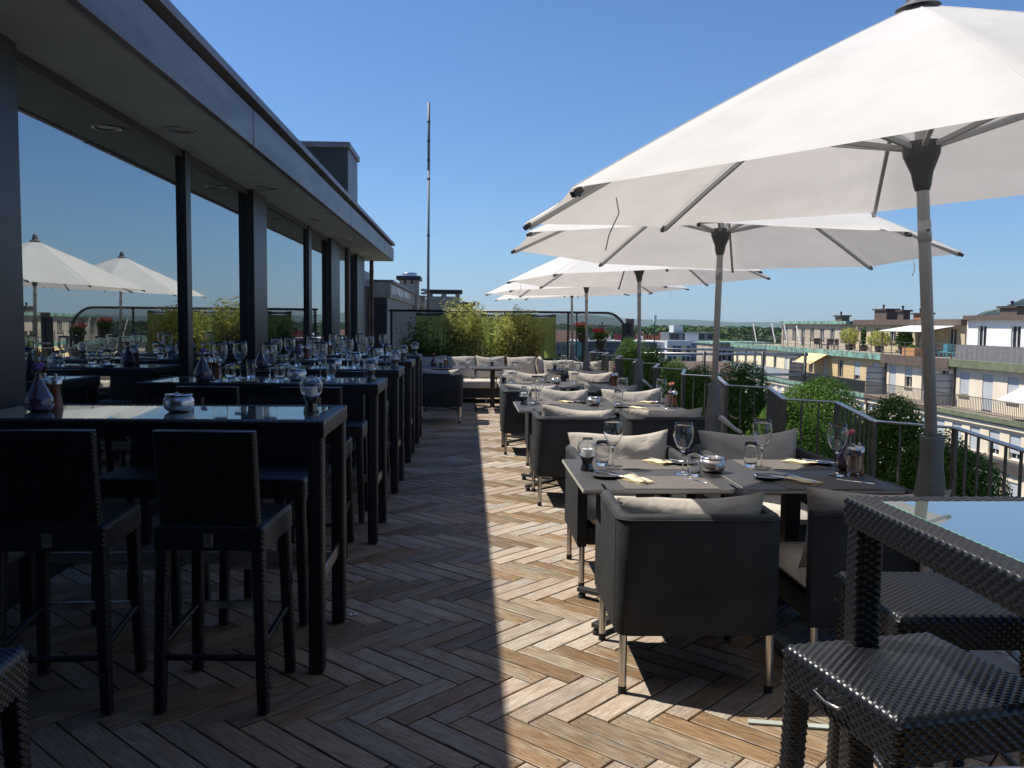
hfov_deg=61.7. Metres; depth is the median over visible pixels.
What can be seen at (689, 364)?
tiled roof building
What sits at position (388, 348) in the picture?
tumbler
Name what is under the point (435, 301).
chimney
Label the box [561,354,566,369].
wine glass
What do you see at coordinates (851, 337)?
roof plant
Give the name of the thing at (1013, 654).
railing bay
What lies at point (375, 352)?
tumbler
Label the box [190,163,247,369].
window
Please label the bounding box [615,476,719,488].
placemat
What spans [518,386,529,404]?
candle lantern
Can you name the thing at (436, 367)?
dining table
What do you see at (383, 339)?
wine glass
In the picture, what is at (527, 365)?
pillow
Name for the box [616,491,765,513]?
pillow
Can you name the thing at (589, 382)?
placemat
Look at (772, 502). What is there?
lounge chair
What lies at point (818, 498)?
pillow
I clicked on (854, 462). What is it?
tumbler
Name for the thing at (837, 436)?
wine glass
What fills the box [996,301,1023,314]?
roof chimney
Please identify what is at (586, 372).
pillow
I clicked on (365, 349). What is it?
tumbler
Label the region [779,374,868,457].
boxwood shrub
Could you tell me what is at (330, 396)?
bar stool
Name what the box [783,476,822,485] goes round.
napkin
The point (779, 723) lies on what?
metal strip
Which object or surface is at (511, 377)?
tumbler
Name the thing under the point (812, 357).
awning
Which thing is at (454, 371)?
pillow
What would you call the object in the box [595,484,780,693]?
lounge chair
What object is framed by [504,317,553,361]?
bamboo plant
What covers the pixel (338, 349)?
tumbler
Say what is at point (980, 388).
town house
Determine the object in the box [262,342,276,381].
wine glass
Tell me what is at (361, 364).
bar stool
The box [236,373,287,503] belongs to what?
bar stool
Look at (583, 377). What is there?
pillow
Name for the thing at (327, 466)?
bar stool
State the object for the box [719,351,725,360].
window
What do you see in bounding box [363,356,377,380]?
candle lantern
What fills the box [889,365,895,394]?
attic door
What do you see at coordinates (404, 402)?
bar stool
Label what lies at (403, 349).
candle lantern
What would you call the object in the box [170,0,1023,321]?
sky
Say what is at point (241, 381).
napkin
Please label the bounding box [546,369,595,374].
dining table
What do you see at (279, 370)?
tumbler
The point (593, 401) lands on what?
steel bowl
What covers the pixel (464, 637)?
floor
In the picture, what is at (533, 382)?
wine glass
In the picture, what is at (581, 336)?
flower pot
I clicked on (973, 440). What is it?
window
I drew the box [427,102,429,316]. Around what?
antenna mast
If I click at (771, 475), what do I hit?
knife
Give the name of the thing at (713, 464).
steel bowl
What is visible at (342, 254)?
window
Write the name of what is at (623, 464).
placemat
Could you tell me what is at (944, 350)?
terrace chair
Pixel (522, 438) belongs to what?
dining table
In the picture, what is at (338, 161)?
rooftop service box
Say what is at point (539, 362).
pillow
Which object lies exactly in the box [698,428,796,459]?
pillow
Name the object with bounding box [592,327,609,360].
flower pot
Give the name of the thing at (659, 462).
napkin
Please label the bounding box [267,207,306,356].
window
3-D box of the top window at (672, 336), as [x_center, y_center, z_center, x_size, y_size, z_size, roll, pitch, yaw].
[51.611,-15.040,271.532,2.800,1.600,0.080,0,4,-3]
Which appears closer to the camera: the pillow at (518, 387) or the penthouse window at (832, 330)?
the pillow at (518, 387)
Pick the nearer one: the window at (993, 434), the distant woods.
the window at (993, 434)
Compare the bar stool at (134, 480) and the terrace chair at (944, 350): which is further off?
the terrace chair at (944, 350)
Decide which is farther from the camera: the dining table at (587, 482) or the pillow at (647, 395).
the pillow at (647, 395)
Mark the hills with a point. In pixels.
(659, 322)
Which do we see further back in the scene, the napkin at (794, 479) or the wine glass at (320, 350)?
the wine glass at (320, 350)
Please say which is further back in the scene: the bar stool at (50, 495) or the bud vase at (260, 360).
the bud vase at (260, 360)
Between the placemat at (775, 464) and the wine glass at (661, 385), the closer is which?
the placemat at (775, 464)
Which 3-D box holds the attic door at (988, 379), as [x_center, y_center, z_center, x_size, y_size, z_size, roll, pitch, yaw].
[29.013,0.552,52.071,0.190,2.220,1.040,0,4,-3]
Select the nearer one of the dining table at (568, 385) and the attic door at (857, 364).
the dining table at (568, 385)
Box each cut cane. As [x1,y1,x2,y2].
[550,330,550,360]
[553,324,554,359]
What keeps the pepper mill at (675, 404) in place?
on the dining table at (606, 405)
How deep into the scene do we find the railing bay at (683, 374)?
9.11 m
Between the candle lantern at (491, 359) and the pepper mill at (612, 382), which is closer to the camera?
the pepper mill at (612, 382)
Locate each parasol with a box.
[486,282,688,370]
[495,292,650,361]
[507,257,770,391]
[511,213,963,433]
[523,0,1023,677]
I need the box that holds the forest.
[613,326,781,343]
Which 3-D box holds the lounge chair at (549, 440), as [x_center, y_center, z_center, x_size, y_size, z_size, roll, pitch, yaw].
[0.520,0.623,7.462,0.688,0.750,0.694,0,4,-3]
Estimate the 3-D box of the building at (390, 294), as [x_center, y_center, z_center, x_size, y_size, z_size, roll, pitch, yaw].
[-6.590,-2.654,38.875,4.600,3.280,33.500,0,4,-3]
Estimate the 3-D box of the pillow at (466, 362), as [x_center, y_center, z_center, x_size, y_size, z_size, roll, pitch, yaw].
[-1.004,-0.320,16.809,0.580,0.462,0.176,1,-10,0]
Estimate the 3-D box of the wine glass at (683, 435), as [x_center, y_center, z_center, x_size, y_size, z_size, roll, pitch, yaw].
[0.886,0.331,4.431,0.104,0.269,0.104,0,4,-3]
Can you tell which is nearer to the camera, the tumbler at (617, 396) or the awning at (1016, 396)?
the tumbler at (617, 396)
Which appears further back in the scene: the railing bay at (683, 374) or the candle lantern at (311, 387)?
the railing bay at (683, 374)
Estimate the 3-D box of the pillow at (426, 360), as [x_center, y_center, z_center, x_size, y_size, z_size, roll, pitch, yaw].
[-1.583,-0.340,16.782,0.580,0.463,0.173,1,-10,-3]
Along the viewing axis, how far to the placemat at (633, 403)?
8.33 m
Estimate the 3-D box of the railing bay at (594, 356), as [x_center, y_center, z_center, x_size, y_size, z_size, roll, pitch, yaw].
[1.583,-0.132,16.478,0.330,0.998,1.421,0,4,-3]
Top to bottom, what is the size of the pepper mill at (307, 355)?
0.164 m
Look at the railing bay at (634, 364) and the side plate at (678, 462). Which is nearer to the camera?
the side plate at (678, 462)
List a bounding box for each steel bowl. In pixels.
[162,392,194,411]
[287,368,306,379]
[328,358,341,367]
[550,377,560,383]
[586,396,600,405]
[701,455,725,472]
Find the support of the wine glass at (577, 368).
on the placemat at (589, 382)
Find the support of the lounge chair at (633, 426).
on the floor
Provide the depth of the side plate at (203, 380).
5.79 m
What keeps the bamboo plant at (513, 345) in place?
on the floor
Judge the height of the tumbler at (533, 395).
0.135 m
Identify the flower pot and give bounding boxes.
[574,321,591,361]
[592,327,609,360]
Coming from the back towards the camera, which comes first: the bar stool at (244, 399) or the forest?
the forest
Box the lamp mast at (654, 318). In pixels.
[653,315,656,346]
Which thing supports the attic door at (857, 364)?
in the town house at (856, 369)
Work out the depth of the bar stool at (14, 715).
2.01 m
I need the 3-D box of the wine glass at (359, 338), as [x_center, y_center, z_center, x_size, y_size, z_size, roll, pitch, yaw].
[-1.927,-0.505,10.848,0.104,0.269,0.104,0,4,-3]
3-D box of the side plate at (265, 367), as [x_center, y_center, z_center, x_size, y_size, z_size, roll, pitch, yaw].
[-2.171,-0.147,7.568,0.156,0.016,0.156,0,4,-3]
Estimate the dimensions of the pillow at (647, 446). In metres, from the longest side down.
0.635 x 0.394 x 0.197 m
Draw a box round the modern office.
[656,325,712,360]
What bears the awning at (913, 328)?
on the town house at (903, 374)
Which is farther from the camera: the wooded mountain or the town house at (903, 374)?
the wooded mountain
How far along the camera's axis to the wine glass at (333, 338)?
10.76 m
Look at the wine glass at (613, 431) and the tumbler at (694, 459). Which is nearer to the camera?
the tumbler at (694, 459)
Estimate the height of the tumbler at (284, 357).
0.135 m
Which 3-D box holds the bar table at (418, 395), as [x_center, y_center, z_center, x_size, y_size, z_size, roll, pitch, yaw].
[-1.976,0.166,11.034,1.605,1.102,0.705,0,4,-3]
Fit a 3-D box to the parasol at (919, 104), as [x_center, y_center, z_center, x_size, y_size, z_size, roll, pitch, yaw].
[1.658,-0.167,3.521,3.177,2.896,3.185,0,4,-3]
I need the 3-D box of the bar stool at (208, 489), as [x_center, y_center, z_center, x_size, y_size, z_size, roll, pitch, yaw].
[-1.155,0.706,3.460,0.447,1.099,0.476,1,4,0]
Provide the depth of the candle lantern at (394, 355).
7.83 m
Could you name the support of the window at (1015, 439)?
in the town house at (980, 388)
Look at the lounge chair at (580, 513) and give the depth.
5.00 m
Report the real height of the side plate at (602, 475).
0.016 m
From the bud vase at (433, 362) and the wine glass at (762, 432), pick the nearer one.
the wine glass at (762, 432)
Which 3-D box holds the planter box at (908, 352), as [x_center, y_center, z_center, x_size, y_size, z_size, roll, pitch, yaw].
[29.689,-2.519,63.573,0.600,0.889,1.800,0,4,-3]
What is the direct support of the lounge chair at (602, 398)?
on the floor
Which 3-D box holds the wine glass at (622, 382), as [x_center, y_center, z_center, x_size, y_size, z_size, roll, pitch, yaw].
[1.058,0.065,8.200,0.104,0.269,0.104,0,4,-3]
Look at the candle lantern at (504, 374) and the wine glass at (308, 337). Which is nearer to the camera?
the wine glass at (308, 337)
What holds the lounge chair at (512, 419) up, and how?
on the floor
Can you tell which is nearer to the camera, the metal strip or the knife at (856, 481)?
the metal strip
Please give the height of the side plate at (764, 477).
0.016 m
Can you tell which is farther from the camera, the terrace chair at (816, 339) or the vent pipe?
the terrace chair at (816, 339)
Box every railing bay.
[590,350,608,361]
[601,353,622,375]
[615,355,635,385]
[632,359,659,389]
[652,363,685,408]
[680,369,711,416]
[718,376,769,434]
[767,387,838,460]
[834,401,957,496]
[952,427,1023,663]
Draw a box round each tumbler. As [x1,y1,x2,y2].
[224,362,235,380]
[246,359,255,377]
[274,362,284,381]
[280,353,288,367]
[294,351,301,365]
[318,357,326,367]
[326,360,335,378]
[336,344,341,354]
[345,352,351,359]
[352,353,359,367]
[362,344,367,354]
[372,348,378,359]
[386,344,391,354]
[509,372,513,382]
[530,389,536,402]
[558,362,562,369]
[571,373,576,382]
[596,440,608,465]
[614,390,620,403]
[666,393,672,407]
[687,449,701,476]
[744,442,757,466]
[846,450,861,477]
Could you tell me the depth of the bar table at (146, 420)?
3.73 m
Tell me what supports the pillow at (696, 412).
on the lounge chair at (633, 426)
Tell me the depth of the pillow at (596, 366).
15.88 m
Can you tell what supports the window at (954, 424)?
in the town house at (980, 388)
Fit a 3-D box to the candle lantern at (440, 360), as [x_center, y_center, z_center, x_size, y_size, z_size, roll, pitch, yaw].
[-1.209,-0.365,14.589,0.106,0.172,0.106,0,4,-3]
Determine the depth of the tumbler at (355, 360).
7.68 m
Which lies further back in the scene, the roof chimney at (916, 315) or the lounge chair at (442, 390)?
the roof chimney at (916, 315)
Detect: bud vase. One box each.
[23,362,54,411]
[193,348,211,378]
[256,342,267,365]
[292,339,303,357]
[430,353,436,365]
[664,382,673,404]
[835,429,854,470]
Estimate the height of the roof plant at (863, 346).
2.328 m
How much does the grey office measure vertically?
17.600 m
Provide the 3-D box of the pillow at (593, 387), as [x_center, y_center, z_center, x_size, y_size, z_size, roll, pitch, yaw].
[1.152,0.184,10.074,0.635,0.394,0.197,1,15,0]
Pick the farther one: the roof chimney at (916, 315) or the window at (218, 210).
the roof chimney at (916, 315)
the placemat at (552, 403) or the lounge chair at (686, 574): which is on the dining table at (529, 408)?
the placemat at (552, 403)
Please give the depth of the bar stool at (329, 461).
8.75 m
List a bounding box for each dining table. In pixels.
[422,365,463,411]
[470,366,511,410]
[498,381,562,445]
[513,401,602,490]
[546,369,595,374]
[560,382,617,389]
[562,459,746,635]
[598,402,685,414]
[719,459,905,613]
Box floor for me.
[0,397,1019,767]
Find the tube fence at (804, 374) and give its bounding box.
[621,348,807,393]
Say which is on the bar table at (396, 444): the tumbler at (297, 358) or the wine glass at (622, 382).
the tumbler at (297, 358)
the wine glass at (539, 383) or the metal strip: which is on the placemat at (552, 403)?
the wine glass at (539, 383)
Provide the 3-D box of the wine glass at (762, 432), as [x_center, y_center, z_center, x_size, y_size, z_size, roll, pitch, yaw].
[1.342,0.324,4.599,0.104,0.269,0.104,0,4,-3]
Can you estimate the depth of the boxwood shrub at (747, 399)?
9.33 m
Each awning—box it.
[792,353,826,363]
[880,325,959,352]
[996,386,1023,403]
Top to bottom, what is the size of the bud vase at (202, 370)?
0.225 m
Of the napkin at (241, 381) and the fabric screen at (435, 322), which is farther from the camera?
the fabric screen at (435, 322)
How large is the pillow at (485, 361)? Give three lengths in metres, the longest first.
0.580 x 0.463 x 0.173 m
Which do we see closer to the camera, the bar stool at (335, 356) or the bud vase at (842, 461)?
the bud vase at (842, 461)
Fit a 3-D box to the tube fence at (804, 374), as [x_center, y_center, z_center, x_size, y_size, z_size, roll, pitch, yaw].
[3.810,0.140,16.413,3.300,1.612,1.152,0,4,-3]
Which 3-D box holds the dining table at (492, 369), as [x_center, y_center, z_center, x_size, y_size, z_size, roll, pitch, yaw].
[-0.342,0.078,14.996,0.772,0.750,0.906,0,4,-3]
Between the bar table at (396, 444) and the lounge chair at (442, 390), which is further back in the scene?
the lounge chair at (442, 390)
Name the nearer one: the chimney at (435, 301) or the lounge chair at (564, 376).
the lounge chair at (564, 376)
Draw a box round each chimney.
[396,272,421,309]
[425,289,461,316]
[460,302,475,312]
[833,312,851,320]
[872,305,899,319]
[895,306,912,319]
[911,309,934,318]
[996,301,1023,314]
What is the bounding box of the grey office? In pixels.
[569,336,656,358]
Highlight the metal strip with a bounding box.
[747,719,828,729]
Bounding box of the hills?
[481,314,781,327]
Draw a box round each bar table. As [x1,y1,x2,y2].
[0,403,346,673]
[135,376,387,544]
[213,365,404,493]
[277,357,414,462]
[290,353,422,442]
[838,495,1023,767]
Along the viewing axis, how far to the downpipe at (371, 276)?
20.15 m
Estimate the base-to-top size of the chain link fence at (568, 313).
1.790 m
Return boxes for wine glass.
[212,342,227,380]
[233,341,247,377]
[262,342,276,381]
[271,338,282,361]
[284,337,294,365]
[306,335,315,359]
[309,338,319,367]
[313,342,327,378]
[329,333,336,354]
[337,335,346,359]
[342,338,353,367]
[356,333,363,354]
[365,335,373,355]
[379,334,386,354]
[511,362,518,382]
[531,376,536,404]
[536,376,543,404]
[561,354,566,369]
[574,363,581,383]
[603,418,622,469]
[617,376,627,404]
[656,378,666,406]
[673,421,693,474]
[752,419,772,470]
[827,422,847,475]
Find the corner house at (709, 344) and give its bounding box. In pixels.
[695,341,772,360]
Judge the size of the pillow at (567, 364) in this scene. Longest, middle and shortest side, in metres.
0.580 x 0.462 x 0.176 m
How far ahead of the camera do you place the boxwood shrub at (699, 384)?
10.88 m
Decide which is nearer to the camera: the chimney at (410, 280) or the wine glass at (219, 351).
the wine glass at (219, 351)
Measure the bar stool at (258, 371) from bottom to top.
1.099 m
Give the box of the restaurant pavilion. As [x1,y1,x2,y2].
[0,0,394,609]
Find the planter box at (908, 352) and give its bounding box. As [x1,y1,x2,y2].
[902,344,921,356]
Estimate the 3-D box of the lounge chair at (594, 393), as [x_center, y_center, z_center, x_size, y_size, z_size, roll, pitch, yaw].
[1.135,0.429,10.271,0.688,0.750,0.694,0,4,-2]
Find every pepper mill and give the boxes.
[42,373,49,390]
[49,373,63,408]
[205,356,213,377]
[214,360,222,378]
[304,344,309,357]
[327,341,330,352]
[610,372,614,384]
[614,372,617,384]
[673,389,677,406]
[846,443,858,473]
[855,443,864,473]
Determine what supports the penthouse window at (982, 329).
in the town house at (980, 388)
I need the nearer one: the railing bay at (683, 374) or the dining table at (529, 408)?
the dining table at (529, 408)
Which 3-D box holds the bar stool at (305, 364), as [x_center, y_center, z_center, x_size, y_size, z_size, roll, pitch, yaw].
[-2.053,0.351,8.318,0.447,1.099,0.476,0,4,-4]
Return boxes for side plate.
[194,379,217,381]
[257,366,273,368]
[591,471,621,478]
[614,405,628,407]
[671,459,686,465]
[753,473,784,480]
[808,459,834,464]
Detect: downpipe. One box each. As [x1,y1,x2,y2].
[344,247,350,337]
[369,260,373,352]
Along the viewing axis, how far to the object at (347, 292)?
16.69 m
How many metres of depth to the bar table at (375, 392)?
5.81 m
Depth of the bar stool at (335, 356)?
10.15 m
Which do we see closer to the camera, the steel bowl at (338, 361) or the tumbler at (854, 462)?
the tumbler at (854, 462)
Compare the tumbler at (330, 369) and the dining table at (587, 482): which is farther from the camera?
the tumbler at (330, 369)
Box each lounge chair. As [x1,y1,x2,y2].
[422,371,462,422]
[499,378,549,430]
[500,386,559,454]
[525,396,586,473]
[530,409,615,505]
[560,372,568,390]
[565,444,695,586]
[576,386,638,396]
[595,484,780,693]
[599,396,663,401]
[616,409,704,455]
[693,444,833,541]
[778,481,935,642]
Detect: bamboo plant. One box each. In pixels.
[392,315,439,354]
[411,336,456,362]
[435,297,490,362]
[470,315,510,357]
[490,306,544,363]
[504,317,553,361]
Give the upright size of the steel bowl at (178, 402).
0.084 m
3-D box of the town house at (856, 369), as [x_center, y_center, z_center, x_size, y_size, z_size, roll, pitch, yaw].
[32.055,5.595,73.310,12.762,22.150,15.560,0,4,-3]
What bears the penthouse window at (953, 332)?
in the town house at (903, 374)
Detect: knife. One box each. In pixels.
[754,472,789,477]
[838,479,874,483]
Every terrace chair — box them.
[814,338,819,348]
[827,339,834,346]
[938,344,950,357]
[946,344,954,358]
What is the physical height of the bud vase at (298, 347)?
0.225 m
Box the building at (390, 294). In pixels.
[365,271,426,352]
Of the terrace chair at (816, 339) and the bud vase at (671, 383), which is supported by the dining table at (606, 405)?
the bud vase at (671, 383)
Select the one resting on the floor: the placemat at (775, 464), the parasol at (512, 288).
the parasol at (512, 288)
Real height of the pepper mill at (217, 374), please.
0.164 m
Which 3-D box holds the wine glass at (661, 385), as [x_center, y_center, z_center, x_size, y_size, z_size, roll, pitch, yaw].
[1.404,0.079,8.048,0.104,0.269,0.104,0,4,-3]
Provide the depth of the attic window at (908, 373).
61.46 m
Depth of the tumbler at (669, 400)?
7.96 m
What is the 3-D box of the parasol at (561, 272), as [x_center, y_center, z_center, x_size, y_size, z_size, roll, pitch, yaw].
[1.590,-0.676,10.792,3.078,2.880,3.080,2,4,21]
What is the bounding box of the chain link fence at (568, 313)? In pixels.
[389,309,623,360]
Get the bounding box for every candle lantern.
[299,375,322,412]
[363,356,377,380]
[389,349,400,367]
[399,344,407,359]
[411,341,418,354]
[438,357,443,367]
[489,356,494,365]
[500,370,507,383]
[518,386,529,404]
[552,360,557,369]
[577,437,597,471]
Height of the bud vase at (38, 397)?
0.225 m
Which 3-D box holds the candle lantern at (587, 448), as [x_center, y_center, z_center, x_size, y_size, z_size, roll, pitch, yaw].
[0.396,0.369,4.504,0.106,0.172,0.106,0,4,-3]
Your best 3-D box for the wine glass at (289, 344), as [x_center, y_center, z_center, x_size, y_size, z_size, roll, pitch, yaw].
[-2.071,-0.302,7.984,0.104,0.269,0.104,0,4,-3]
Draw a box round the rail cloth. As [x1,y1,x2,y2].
[955,345,1023,363]
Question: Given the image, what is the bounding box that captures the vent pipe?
[420,289,426,304]
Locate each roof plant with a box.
[839,327,859,349]
[860,326,867,350]
[867,330,891,351]
[895,332,913,353]
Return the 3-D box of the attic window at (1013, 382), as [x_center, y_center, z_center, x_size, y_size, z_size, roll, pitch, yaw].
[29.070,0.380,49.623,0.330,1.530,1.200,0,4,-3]
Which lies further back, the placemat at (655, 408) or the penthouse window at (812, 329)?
the penthouse window at (812, 329)
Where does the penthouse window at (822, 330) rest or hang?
in the town house at (812, 330)
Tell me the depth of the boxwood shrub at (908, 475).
5.39 m
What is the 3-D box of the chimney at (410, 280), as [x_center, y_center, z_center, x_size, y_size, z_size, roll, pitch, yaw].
[-4.609,-4.131,38.519,1.060,1.720,1.660,0,4,-3]
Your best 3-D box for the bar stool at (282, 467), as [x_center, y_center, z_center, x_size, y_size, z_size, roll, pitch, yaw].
[-1.234,0.634,4.455,0.447,1.099,0.476,1,4,0]
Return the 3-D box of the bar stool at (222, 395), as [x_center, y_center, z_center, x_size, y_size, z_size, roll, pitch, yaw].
[-1.904,0.547,5.589,0.447,1.099,0.476,1,4,-1]
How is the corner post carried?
on the floor
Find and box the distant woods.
[475,323,773,363]
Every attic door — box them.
[785,356,787,368]
[823,358,827,375]
[855,361,859,379]
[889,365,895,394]
[982,374,992,410]
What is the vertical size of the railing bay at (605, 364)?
0.998 m
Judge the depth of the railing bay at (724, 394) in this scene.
7.53 m
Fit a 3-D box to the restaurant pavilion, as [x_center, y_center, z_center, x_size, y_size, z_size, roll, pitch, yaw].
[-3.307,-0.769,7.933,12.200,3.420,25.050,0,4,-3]
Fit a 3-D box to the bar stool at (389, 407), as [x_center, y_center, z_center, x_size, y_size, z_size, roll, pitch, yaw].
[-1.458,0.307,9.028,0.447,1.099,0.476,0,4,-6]
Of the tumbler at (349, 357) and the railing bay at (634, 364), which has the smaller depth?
the tumbler at (349, 357)
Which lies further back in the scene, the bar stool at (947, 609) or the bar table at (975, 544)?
the bar stool at (947, 609)
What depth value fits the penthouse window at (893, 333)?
72.79 m
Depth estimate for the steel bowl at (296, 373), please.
6.05 m
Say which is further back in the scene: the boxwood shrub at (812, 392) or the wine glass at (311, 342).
the boxwood shrub at (812, 392)
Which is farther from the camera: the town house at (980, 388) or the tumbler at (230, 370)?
the town house at (980, 388)
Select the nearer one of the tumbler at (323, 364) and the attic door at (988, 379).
the tumbler at (323, 364)
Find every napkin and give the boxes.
[231,380,257,382]
[620,474,654,483]
[631,406,647,408]
[643,458,673,465]
[782,459,816,465]
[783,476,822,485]
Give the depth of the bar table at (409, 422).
9.24 m
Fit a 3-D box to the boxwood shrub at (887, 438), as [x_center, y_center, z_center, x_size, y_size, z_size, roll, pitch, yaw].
[2.702,0.840,6.204,0.922,1.642,0.856,0,4,-3]
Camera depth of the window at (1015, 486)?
47.43 m
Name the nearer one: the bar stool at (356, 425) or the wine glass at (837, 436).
the wine glass at (837, 436)
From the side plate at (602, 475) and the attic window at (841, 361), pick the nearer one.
the side plate at (602, 475)
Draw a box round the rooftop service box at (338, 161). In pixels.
[300,141,359,202]
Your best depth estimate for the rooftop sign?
285.35 m
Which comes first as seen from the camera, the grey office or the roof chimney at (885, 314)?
the roof chimney at (885, 314)
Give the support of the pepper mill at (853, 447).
on the dining table at (740, 475)
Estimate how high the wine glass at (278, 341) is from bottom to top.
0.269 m
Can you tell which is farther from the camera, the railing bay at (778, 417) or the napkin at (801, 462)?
the railing bay at (778, 417)
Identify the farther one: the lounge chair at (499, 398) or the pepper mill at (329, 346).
the lounge chair at (499, 398)
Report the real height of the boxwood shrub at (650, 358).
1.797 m
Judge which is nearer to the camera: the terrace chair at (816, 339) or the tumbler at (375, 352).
the tumbler at (375, 352)
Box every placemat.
[537,401,582,404]
[571,382,606,383]
[605,459,686,469]
[612,402,660,404]
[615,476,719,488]
[622,407,675,410]
[732,459,832,469]
[772,477,881,489]
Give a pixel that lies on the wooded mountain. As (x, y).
(997, 311)
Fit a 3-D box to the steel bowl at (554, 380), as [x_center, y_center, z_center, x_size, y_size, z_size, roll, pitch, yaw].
[0.555,-0.041,10.917,0.139,0.084,0.139,0,4,-3]
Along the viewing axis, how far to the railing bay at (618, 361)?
13.21 m
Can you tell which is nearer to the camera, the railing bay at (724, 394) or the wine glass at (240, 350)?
the wine glass at (240, 350)
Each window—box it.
[17,64,183,551]
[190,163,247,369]
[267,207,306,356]
[312,233,326,342]
[340,249,344,351]
[350,255,353,351]
[670,334,678,338]
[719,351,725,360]
[728,351,732,360]
[799,328,804,345]
[809,328,813,338]
[821,328,823,339]
[831,329,834,339]
[839,360,842,376]
[889,331,895,342]
[902,367,912,388]
[937,419,944,434]
[950,329,956,345]
[953,422,961,444]
[957,372,969,396]
[970,426,979,449]
[979,326,986,345]
[989,430,999,455]
[1004,377,1018,404]
[1008,481,1017,496]
[1010,434,1020,460]
[1012,326,1020,346]
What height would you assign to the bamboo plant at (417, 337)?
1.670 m
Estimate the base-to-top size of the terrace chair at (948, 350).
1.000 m
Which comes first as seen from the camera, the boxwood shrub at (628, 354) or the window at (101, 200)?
the window at (101, 200)
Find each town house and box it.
[556,331,579,354]
[724,321,856,392]
[787,319,939,421]
[864,319,973,462]
[936,315,1023,496]
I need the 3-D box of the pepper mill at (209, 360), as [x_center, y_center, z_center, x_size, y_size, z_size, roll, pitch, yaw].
[-2.197,-0.125,6.213,0.060,0.164,0.060,0,4,-3]
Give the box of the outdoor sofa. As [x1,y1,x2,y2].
[463,364,537,402]
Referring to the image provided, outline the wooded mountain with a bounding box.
[978,299,1023,314]
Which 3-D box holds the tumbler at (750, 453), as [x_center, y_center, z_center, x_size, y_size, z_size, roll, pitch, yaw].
[1.304,0.385,4.677,0.073,0.135,0.073,0,4,-3]
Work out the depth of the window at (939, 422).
54.78 m
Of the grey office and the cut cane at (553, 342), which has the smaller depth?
the cut cane at (553, 342)
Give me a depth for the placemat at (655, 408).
7.83 m
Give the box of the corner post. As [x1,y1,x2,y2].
[621,319,633,385]
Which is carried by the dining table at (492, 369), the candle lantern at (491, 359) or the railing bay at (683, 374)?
the candle lantern at (491, 359)
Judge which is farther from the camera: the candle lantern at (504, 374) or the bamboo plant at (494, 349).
the bamboo plant at (494, 349)
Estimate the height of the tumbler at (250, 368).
0.135 m
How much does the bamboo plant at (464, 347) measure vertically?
2.068 m
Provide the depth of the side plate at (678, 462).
4.76 m
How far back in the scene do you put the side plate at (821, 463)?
4.82 m
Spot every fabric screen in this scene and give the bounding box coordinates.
[416,312,477,355]
[482,314,555,357]
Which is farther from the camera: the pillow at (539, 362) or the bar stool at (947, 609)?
the pillow at (539, 362)
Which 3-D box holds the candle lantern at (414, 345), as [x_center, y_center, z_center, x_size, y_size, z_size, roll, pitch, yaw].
[-1.252,-0.463,11.046,0.106,0.172,0.106,0,4,-3]
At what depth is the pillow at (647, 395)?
9.00 m
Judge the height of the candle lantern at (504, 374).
0.172 m
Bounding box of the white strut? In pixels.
[783,322,786,339]
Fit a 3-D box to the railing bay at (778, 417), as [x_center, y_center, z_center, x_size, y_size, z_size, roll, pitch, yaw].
[2.083,0.570,6.685,0.330,0.998,1.373,0,4,-3]
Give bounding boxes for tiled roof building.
[609,361,747,427]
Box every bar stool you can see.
[0,429,147,713]
[0,646,31,767]
[91,396,210,625]
[152,429,295,713]
[176,386,262,551]
[218,397,325,625]
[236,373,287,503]
[256,370,287,376]
[277,387,353,557]
[288,363,318,364]
[290,361,330,467]
[306,373,367,522]
[323,371,367,497]
[326,356,344,357]
[347,363,388,472]
[351,362,391,467]
[380,356,404,441]
[778,632,1023,767]
[825,571,1023,767]
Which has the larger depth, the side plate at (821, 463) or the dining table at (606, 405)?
the dining table at (606, 405)
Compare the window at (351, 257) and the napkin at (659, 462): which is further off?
the window at (351, 257)
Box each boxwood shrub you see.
[609,337,652,384]
[627,344,672,390]
[652,359,698,398]
[667,361,711,415]
[696,359,770,435]
[746,394,831,458]
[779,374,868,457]
[839,388,944,486]
[875,428,1014,496]
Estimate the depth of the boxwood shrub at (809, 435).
8.00 m
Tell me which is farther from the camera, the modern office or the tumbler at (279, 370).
the modern office
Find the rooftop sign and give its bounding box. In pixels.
[614,332,659,339]
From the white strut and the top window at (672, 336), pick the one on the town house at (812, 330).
the white strut
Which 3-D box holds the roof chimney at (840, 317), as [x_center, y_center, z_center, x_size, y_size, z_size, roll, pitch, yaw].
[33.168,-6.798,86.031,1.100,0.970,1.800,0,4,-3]
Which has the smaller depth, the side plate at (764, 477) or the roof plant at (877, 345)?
the side plate at (764, 477)
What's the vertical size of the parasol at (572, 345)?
2.887 m
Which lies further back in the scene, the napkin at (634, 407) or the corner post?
the corner post
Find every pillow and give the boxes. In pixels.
[422,355,445,365]
[422,368,460,373]
[447,356,475,378]
[475,355,504,377]
[505,384,558,389]
[506,370,547,381]
[507,357,535,373]
[529,387,588,415]
[535,356,543,373]
[541,404,614,416]
[543,360,573,379]
[566,368,606,373]
[568,371,611,390]
[568,429,667,458]
[573,361,600,371]
[584,383,637,390]
[601,388,659,416]
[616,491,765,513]
[628,407,702,416]
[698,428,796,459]
[797,487,951,568]
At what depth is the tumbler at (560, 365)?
14.04 m
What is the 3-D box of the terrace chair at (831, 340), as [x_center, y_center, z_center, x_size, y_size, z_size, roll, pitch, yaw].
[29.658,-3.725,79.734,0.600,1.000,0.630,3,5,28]
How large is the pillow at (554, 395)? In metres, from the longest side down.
0.635 x 0.394 x 0.197 m

